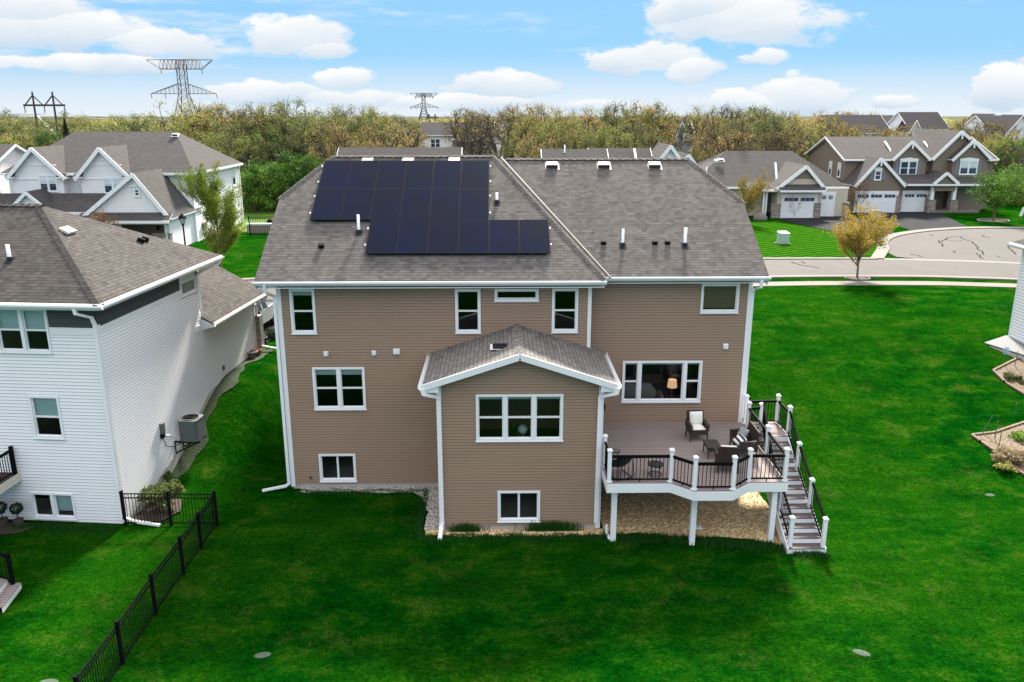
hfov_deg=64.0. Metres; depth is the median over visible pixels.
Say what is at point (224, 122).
oak tree
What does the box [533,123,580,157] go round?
oak tree
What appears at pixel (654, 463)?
side table
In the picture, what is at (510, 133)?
oak tree
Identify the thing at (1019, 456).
ornamental grass
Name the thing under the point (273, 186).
tall shrub
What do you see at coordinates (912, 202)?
garage door
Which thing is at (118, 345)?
house
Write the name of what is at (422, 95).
power pylon
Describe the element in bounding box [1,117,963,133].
woodland
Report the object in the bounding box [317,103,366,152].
oak tree
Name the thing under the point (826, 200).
garage door
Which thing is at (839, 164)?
window
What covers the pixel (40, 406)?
window
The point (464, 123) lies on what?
oak tree
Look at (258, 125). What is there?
oak tree
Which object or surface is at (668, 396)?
side table
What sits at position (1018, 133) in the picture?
oak tree
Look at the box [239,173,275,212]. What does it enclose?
tall shrub
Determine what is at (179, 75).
power pylon
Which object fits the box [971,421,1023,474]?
garden bed
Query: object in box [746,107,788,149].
oak tree
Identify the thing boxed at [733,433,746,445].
throw pillow
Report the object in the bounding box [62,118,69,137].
conifer tree
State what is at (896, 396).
ground
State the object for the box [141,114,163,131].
leafy tree
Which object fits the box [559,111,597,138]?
oak tree
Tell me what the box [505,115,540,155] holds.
oak tree
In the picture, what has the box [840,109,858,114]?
oak tree
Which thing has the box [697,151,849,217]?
house
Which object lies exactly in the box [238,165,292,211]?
tall shrub
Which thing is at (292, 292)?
window
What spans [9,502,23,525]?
topiary
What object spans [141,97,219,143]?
oak tree
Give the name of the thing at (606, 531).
downspout extension
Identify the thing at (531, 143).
oak tree
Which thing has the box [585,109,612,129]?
oak tree
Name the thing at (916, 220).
driveway
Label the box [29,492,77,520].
window
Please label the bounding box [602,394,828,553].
deck
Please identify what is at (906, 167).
window
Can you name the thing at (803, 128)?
oak tree
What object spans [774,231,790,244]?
transformer box
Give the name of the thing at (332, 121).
oak tree
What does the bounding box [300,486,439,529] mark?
gravel
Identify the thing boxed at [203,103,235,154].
oak tree
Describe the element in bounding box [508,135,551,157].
oak tree
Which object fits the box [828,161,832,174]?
window
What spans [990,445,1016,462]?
ornamental grass
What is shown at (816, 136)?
oak tree
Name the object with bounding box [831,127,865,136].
oak tree
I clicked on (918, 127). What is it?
oak tree
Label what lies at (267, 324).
driveway
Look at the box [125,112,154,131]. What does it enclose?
oak tree
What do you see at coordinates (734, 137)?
oak tree
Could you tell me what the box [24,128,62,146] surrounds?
leafy tree
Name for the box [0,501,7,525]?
topiary
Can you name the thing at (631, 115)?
oak tree
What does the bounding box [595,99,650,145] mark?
oak tree
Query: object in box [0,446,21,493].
deck
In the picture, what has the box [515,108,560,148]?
oak tree
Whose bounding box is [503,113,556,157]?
oak tree
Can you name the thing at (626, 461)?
folding chair
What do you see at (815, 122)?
oak tree
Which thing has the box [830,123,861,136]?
oak tree
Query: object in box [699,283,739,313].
window
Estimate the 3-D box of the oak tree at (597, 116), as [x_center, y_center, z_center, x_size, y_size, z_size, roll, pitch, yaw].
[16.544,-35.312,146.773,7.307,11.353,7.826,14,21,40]
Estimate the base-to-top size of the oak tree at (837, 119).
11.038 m
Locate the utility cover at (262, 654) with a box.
[254,652,270,657]
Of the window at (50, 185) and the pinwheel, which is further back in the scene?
the window at (50, 185)
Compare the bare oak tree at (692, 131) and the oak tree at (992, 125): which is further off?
the oak tree at (992, 125)
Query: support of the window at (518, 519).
in the house at (442, 322)
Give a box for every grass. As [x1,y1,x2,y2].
[9,487,832,563]
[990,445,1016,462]
[1006,449,1023,464]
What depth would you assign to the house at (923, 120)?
180.27 m
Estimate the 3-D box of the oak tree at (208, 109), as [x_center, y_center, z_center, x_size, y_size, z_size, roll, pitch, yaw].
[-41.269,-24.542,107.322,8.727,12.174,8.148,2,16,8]
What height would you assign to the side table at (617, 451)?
0.471 m
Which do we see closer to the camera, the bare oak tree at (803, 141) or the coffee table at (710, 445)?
the coffee table at (710, 445)
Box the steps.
[0,552,21,612]
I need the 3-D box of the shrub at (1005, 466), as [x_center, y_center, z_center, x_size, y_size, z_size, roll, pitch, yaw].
[19.072,4.905,31.729,0.731,0.403,0.784,0,16,-1]
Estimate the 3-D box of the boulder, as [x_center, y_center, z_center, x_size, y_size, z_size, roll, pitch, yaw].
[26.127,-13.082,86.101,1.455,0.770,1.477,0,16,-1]
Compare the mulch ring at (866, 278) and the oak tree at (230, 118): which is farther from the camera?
the oak tree at (230, 118)
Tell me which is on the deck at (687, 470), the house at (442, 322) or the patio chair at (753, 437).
the patio chair at (753, 437)
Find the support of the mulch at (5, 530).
on the ground at (896, 396)
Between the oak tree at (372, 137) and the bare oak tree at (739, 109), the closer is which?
the oak tree at (372, 137)
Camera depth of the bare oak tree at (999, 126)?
149.31 m
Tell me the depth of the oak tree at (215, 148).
93.89 m
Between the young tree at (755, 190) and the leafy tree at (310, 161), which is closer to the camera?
the young tree at (755, 190)
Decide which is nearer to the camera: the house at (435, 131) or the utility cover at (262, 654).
the utility cover at (262, 654)
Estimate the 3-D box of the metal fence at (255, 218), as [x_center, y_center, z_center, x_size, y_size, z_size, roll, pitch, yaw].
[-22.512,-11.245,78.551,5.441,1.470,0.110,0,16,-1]
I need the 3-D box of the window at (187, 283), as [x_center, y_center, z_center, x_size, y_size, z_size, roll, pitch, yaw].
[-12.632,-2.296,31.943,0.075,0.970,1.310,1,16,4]
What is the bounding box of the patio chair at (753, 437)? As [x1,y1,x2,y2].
[729,421,760,458]
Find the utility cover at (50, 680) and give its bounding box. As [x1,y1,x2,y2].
[40,679,57,681]
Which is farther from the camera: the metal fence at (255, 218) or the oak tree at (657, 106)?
the oak tree at (657, 106)
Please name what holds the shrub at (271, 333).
on the ground at (896, 396)
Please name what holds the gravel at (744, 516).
on the ground at (896, 396)
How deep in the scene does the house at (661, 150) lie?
93.00 m
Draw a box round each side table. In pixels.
[612,449,619,454]
[648,460,662,476]
[664,394,678,397]
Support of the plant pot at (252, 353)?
on the soil
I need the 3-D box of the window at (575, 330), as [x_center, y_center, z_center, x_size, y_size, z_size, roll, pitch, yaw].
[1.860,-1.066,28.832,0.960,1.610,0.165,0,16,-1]
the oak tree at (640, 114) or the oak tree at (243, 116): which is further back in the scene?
the oak tree at (640, 114)
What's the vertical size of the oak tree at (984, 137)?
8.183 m
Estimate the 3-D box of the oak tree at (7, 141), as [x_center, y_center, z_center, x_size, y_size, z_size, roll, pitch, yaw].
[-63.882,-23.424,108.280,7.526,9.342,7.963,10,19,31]
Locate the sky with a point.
(885, 57)
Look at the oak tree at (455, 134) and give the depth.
144.84 m
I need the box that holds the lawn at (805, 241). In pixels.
[750,221,876,257]
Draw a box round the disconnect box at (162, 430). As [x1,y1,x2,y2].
[159,422,180,446]
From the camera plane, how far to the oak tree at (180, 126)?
110.54 m
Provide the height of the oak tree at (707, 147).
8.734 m
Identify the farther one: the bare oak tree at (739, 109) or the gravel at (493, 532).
the bare oak tree at (739, 109)
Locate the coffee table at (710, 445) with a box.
[703,439,720,458]
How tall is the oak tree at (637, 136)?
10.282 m
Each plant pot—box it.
[247,350,257,357]
[254,348,261,354]
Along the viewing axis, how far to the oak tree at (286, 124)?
110.07 m
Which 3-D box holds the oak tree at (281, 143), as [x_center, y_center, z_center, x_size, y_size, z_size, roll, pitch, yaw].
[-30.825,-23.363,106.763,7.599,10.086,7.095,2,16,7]
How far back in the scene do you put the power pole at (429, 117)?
404.49 m
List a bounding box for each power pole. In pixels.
[23,92,65,139]
[426,115,438,121]
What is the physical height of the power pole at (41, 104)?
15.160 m
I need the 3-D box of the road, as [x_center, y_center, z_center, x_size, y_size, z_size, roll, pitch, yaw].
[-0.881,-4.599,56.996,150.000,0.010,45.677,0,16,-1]
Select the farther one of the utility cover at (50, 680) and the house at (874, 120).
the house at (874, 120)
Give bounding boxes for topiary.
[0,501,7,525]
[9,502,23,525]
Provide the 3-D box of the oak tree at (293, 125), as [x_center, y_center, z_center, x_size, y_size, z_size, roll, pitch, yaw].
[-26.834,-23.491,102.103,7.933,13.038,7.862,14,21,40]
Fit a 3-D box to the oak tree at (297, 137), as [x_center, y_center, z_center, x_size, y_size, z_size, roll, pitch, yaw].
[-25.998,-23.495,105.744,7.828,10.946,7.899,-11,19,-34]
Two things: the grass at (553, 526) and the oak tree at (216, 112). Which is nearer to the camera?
the grass at (553, 526)
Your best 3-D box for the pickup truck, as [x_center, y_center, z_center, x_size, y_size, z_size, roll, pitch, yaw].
[-13.719,-1.323,42.229,2.200,1.775,5.570,1,16,5]
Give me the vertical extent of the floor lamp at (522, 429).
1.280 m
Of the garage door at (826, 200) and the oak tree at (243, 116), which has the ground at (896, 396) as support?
the oak tree at (243, 116)
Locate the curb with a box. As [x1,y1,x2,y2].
[242,226,1023,280]
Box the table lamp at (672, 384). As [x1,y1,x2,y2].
[667,378,676,396]
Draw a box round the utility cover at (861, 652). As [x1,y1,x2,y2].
[852,649,870,656]
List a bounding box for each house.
[0,132,243,244]
[0,144,26,192]
[0,203,276,526]
[252,155,771,539]
[337,147,462,154]
[420,121,506,157]
[540,142,697,164]
[653,118,694,153]
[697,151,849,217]
[804,129,998,212]
[812,115,889,136]
[881,115,893,122]
[887,112,948,136]
[964,114,996,123]
[964,115,1023,163]
[1007,239,1023,342]
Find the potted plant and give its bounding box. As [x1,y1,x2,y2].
[508,420,530,436]
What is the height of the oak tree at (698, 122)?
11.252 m
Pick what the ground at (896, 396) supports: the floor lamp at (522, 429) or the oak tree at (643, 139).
the oak tree at (643, 139)
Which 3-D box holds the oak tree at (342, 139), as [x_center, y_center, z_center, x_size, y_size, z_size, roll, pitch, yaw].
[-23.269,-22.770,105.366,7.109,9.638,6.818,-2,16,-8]
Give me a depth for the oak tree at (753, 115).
119.68 m
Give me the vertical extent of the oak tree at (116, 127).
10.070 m
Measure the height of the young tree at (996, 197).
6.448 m
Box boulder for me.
[753,213,766,219]
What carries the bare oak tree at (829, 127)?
on the ground at (896, 396)
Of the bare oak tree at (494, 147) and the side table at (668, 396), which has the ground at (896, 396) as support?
the bare oak tree at (494, 147)
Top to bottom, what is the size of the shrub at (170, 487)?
0.982 m
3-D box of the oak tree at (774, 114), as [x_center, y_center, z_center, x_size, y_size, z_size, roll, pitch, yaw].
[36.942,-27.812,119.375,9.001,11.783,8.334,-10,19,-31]
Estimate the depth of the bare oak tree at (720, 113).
135.95 m
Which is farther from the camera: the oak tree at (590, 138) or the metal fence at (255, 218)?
the oak tree at (590, 138)
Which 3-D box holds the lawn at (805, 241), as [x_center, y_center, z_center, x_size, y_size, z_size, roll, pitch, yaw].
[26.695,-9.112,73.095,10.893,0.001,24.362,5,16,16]
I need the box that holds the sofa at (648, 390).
[624,382,663,397]
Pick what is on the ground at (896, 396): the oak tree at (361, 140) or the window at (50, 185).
the oak tree at (361, 140)
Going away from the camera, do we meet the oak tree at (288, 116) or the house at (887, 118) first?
the oak tree at (288, 116)
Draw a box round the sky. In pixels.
[0,0,1023,115]
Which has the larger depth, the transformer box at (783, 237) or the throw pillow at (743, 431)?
the transformer box at (783, 237)
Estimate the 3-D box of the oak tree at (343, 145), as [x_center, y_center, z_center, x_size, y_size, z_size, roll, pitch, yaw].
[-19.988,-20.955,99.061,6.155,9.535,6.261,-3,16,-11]
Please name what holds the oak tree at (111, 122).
on the ground at (896, 396)
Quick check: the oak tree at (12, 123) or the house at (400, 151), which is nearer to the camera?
the house at (400, 151)
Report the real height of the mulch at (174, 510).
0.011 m
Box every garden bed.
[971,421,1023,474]
[992,357,1023,394]
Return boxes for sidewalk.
[753,281,1016,287]
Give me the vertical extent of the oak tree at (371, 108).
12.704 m
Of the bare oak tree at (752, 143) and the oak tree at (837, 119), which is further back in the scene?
the oak tree at (837, 119)
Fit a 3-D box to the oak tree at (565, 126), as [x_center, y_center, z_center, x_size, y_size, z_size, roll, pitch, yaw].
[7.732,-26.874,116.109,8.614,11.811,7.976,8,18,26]
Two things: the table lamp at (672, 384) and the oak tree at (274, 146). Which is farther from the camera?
the oak tree at (274, 146)
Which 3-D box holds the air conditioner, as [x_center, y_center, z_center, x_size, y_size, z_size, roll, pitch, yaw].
[-12.341,3.568,31.419,1.010,1.426,0.770,1,16,4]
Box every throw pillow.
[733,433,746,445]
[737,426,749,437]
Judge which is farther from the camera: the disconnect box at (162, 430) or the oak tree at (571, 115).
the oak tree at (571, 115)
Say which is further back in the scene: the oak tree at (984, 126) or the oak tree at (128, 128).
the oak tree at (984, 126)
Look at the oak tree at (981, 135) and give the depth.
127.93 m
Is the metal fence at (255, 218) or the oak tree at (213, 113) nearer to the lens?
the metal fence at (255, 218)
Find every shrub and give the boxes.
[136,479,185,510]
[163,470,171,482]
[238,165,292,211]
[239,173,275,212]
[243,148,312,205]
[243,160,286,208]
[245,161,295,209]
[246,161,301,207]
[264,327,278,338]
[288,157,324,174]
[782,136,816,158]
[989,162,1023,205]
[993,461,1016,472]
[998,168,1023,199]
[1002,168,1023,203]
[1003,372,1022,380]
[1007,429,1023,440]
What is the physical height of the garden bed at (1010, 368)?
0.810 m
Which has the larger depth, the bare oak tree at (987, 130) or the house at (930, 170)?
the bare oak tree at (987, 130)
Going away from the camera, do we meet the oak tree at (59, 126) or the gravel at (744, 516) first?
the gravel at (744, 516)
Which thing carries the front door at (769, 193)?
in the house at (822, 191)
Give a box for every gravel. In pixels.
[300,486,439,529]
[425,528,603,536]
[600,478,780,544]
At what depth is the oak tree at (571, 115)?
119.22 m
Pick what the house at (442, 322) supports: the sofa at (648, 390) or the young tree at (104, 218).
the sofa at (648, 390)
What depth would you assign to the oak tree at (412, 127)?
122.28 m
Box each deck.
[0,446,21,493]
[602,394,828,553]
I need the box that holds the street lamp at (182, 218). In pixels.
[178,213,185,244]
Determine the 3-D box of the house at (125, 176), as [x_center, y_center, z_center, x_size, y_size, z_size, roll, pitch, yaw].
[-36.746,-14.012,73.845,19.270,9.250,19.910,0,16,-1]
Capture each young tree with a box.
[89,207,121,225]
[170,160,246,267]
[734,167,772,213]
[848,179,875,213]
[966,161,1023,220]
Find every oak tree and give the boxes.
[0,106,34,143]
[0,110,30,147]
[0,127,54,147]
[0,133,27,149]
[8,117,55,148]
[12,126,57,149]
[43,110,81,141]
[62,123,94,137]
[67,114,105,132]
[77,120,115,131]
[91,121,129,131]
[99,113,135,131]
[105,113,160,131]
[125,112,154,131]
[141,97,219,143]
[163,100,240,149]
[168,114,211,134]
[170,103,232,144]
[171,107,222,144]
[182,133,229,155]
[187,110,246,155]
[197,126,250,168]
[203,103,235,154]
[203,119,270,202]
[208,105,250,148]
[215,101,273,165]
[223,100,286,144]
[232,103,288,152]
[246,122,293,162]
[250,129,312,174]
[255,96,327,161]
[256,109,303,160]
[266,99,327,164]
[281,115,335,156]
[296,107,331,147]
[301,118,358,162]
[303,106,352,155]
[304,126,349,160]
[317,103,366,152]
[324,129,368,159]
[325,105,376,144]
[328,117,388,146]
[341,110,389,145]
[346,134,373,146]
[348,108,398,146]
[355,102,403,146]
[355,119,413,146]
[356,127,387,146]
[357,137,384,146]
[380,113,424,143]
[386,116,431,146]
[395,124,425,146]
[400,121,427,145]
[440,107,487,150]
[446,110,511,154]
[452,107,493,154]
[457,112,498,154]
[466,108,531,158]
[480,101,535,157]
[492,139,528,158]
[493,102,546,155]
[499,110,530,156]
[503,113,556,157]
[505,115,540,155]
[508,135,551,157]
[509,104,568,137]
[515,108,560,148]
[515,126,555,157]
[530,114,570,146]
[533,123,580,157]
[534,109,589,148]
[538,109,593,148]
[542,124,584,148]
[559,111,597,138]
[562,112,622,148]
[563,126,606,148]
[566,106,603,136]
[576,121,642,148]
[577,137,612,148]
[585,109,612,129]
[587,111,619,147]
[592,122,635,147]
[594,104,629,145]
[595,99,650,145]
[598,101,651,144]
[609,120,669,149]
[614,106,655,147]
[616,121,664,149]
[622,101,679,147]
[642,100,685,150]
[660,137,681,146]
[676,110,725,161]
[678,130,725,162]
[681,104,725,158]
[690,136,733,160]
[691,113,712,136]
[693,116,761,161]
[696,101,749,150]
[697,116,734,149]
[704,102,740,142]
[709,128,767,157]
[715,109,770,150]
[717,104,754,149]
[724,103,793,149]
[729,104,769,149]
[732,134,765,150]
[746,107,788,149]
[748,109,793,145]
[748,134,779,150]
[751,126,800,152]
[753,118,808,150]
[770,126,816,159]
[771,130,808,159]
[777,122,808,146]
[780,110,832,152]
[791,116,821,152]
[792,128,820,141]
[798,115,838,135]
[805,118,837,137]
[807,108,847,136]
[815,114,853,135]
[816,118,854,137]
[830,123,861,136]
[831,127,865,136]
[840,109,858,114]
[850,122,883,136]
[877,123,905,136]
[887,126,904,136]
[895,124,921,136]
[904,125,941,136]
[956,118,994,141]
[962,126,984,140]
[965,120,1003,141]
[968,129,997,146]
[974,121,1008,138]
[977,133,1010,162]
[980,134,1003,153]
[981,138,1023,174]
[983,130,1023,174]
[991,118,1017,171]
[1011,126,1023,153]
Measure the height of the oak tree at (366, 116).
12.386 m
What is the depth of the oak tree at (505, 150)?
105.15 m
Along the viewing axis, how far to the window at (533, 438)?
26.36 m
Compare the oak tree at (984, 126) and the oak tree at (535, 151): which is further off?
the oak tree at (984, 126)
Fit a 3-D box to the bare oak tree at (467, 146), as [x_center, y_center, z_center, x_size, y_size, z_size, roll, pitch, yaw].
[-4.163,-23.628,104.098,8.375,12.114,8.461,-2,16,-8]
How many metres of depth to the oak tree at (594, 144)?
99.83 m
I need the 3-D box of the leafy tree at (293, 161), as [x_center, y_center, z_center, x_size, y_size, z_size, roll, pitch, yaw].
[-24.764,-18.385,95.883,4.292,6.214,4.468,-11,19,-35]
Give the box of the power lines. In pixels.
[1,105,416,120]
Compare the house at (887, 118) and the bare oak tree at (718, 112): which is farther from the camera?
the house at (887, 118)
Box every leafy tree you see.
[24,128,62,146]
[103,120,139,131]
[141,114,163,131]
[197,131,220,147]
[230,137,267,192]
[240,127,292,163]
[284,153,320,177]
[287,157,311,185]
[993,138,1023,180]
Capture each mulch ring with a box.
[844,275,870,280]
[977,218,1009,222]
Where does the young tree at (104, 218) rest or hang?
on the ground at (896, 396)
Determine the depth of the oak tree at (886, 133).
130.00 m
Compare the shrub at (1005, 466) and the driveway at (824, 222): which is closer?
the shrub at (1005, 466)
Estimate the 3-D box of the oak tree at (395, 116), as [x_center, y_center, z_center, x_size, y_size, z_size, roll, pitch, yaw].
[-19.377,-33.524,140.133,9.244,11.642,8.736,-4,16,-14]
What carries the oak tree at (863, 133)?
on the ground at (896, 396)
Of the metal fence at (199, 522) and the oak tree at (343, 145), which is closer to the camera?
the metal fence at (199, 522)
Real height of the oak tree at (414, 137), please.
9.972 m
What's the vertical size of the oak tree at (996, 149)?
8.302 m
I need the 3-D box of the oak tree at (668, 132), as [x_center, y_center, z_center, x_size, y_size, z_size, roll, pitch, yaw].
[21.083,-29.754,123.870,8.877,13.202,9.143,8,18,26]
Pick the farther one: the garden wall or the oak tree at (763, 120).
the oak tree at (763, 120)
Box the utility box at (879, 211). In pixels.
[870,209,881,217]
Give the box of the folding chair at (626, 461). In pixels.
[611,458,633,480]
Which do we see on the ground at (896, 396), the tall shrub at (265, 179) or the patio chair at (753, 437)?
the tall shrub at (265, 179)
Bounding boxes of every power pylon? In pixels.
[146,59,217,127]
[410,93,437,119]
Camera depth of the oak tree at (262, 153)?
97.40 m
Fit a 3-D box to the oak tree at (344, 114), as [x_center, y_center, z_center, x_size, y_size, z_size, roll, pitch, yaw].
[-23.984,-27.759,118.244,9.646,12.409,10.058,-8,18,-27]
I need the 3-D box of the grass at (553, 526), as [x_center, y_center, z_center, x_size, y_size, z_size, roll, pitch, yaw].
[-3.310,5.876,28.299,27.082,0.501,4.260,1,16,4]
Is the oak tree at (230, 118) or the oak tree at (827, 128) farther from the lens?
the oak tree at (827, 128)
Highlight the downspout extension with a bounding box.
[605,524,609,539]
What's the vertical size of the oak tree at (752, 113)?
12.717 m
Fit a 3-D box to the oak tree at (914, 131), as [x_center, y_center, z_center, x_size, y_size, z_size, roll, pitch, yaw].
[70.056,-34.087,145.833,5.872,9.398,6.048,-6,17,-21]
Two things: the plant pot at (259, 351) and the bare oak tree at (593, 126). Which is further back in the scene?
the bare oak tree at (593, 126)
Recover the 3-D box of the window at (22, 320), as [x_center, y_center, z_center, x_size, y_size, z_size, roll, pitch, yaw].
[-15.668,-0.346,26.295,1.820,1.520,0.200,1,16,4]
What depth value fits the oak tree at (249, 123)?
105.15 m
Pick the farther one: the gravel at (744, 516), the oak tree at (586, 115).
the oak tree at (586, 115)
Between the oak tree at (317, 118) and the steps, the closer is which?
the steps
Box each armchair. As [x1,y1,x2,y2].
[685,410,709,441]
[714,445,739,473]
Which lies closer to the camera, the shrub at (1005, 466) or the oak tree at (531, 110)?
the shrub at (1005, 466)
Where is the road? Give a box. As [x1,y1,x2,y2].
[246,229,1023,298]
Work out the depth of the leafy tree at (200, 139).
101.17 m
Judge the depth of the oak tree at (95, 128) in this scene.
117.17 m
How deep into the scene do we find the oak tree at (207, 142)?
98.12 m
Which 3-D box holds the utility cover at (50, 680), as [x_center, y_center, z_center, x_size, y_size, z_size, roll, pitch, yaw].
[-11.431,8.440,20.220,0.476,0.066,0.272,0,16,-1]
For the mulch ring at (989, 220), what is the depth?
84.70 m
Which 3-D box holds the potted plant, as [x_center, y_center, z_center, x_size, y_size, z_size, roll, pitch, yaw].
[0.255,3.247,27.382,1.344,1.354,0.606,2,16,8]
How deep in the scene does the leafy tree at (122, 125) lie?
128.09 m
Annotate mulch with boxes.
[0,522,33,533]
[132,499,180,520]
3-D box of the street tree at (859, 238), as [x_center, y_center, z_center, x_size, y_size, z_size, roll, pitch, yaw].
[23.733,-6.729,55.229,4.731,5.471,5.904,0,16,-1]
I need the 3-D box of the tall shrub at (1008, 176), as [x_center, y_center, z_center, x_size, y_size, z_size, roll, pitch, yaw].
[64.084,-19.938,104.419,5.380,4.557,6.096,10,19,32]
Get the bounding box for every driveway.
[263,320,278,342]
[779,216,894,240]
[857,212,967,229]
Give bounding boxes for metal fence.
[72,490,218,681]
[248,216,272,222]
[249,223,270,235]
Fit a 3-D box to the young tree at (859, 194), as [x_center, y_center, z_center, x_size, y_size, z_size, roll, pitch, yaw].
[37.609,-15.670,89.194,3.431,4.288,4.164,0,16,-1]
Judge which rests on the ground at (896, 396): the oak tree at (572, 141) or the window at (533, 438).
the oak tree at (572, 141)
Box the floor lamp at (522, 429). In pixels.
[518,425,527,436]
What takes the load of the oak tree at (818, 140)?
on the ground at (896, 396)
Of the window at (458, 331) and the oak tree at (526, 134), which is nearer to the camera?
the window at (458, 331)
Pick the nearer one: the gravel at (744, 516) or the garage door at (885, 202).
the gravel at (744, 516)
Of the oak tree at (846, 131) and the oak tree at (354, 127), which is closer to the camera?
the oak tree at (354, 127)
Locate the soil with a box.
[166,350,272,482]
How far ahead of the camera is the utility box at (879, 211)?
87.03 m
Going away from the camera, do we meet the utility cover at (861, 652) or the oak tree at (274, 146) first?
the utility cover at (861, 652)
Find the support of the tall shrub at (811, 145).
on the ground at (896, 396)
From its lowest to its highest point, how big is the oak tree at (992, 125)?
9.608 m
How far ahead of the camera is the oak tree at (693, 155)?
102.60 m
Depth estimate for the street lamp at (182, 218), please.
61.43 m
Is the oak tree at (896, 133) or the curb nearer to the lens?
the curb
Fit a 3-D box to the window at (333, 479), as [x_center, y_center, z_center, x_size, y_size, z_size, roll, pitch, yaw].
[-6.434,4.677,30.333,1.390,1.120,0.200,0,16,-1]
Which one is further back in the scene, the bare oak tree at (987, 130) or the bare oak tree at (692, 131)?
the bare oak tree at (987, 130)
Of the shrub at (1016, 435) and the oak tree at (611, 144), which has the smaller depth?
the shrub at (1016, 435)
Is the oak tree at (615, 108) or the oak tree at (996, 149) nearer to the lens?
the oak tree at (996, 149)
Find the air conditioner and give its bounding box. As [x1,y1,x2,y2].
[174,414,206,453]
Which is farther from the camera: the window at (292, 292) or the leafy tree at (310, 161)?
the leafy tree at (310, 161)
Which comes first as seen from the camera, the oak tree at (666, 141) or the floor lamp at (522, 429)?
the floor lamp at (522, 429)
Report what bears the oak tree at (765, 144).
on the ground at (896, 396)
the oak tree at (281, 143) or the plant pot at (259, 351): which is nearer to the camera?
the plant pot at (259, 351)
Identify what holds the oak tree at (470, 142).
on the ground at (896, 396)
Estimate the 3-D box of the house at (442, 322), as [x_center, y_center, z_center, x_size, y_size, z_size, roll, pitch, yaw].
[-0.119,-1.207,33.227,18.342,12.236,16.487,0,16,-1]
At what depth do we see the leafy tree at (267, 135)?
102.23 m
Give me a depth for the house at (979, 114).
195.62 m
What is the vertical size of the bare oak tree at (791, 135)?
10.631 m
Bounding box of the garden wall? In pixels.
[246,223,271,232]
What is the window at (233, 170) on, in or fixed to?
in the house at (125, 176)
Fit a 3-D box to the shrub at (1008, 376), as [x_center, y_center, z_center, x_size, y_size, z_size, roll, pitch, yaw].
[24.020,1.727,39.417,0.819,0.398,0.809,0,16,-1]
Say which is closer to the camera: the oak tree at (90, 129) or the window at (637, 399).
the window at (637, 399)
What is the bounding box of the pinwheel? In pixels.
[1002,347,1009,363]
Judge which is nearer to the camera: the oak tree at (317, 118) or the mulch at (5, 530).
the mulch at (5, 530)
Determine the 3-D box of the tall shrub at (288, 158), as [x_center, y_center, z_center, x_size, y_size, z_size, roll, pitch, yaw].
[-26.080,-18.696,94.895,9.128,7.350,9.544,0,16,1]
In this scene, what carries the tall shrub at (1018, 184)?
on the ground at (896, 396)
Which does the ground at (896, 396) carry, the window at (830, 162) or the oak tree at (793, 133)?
the oak tree at (793, 133)
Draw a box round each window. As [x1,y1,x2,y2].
[0,309,52,353]
[28,395,65,439]
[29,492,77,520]
[38,175,58,191]
[102,177,121,193]
[133,188,140,196]
[178,272,196,297]
[231,169,235,185]
[289,289,317,334]
[312,367,366,410]
[318,454,357,482]
[430,139,439,146]
[455,289,480,333]
[476,394,563,441]
[494,289,538,301]
[497,491,540,522]
[551,288,578,332]
[621,361,702,402]
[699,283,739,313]
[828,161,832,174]
[836,162,840,177]
[874,170,881,180]
[899,161,917,173]
[959,161,978,174]
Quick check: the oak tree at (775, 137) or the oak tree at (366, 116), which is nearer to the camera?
the oak tree at (775, 137)
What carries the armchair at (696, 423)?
on the deck at (687, 470)
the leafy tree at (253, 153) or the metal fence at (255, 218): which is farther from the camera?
the leafy tree at (253, 153)
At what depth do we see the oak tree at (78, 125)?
132.99 m
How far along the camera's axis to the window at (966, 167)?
92.35 m
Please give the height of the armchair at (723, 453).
0.938 m
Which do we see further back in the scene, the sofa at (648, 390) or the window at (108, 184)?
the window at (108, 184)
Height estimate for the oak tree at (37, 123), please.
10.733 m
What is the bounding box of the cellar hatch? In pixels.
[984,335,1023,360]
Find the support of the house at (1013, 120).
on the ground at (896, 396)
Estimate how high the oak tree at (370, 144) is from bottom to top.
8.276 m
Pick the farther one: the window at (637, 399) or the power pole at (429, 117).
the power pole at (429, 117)
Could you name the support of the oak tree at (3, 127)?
on the ground at (896, 396)
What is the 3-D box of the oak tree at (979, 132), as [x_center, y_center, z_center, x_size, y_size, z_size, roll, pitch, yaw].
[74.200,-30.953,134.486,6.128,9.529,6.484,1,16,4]
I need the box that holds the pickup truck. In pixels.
[255,298,277,323]
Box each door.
[122,225,164,235]
[767,192,771,211]
[782,197,815,217]
[820,195,833,215]
[855,194,896,212]
[902,193,926,211]
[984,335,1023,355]
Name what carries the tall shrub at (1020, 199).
on the ground at (896, 396)
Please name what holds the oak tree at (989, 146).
on the ground at (896, 396)
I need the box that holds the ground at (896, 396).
[0,116,1023,681]
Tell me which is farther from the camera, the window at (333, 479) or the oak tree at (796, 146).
the oak tree at (796, 146)
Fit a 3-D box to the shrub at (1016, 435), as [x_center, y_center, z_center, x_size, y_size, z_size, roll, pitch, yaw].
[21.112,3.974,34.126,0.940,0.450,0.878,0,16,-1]
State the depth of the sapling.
85.16 m
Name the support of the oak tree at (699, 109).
on the ground at (896, 396)
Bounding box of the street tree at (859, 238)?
[822,199,902,276]
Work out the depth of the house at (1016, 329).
42.52 m

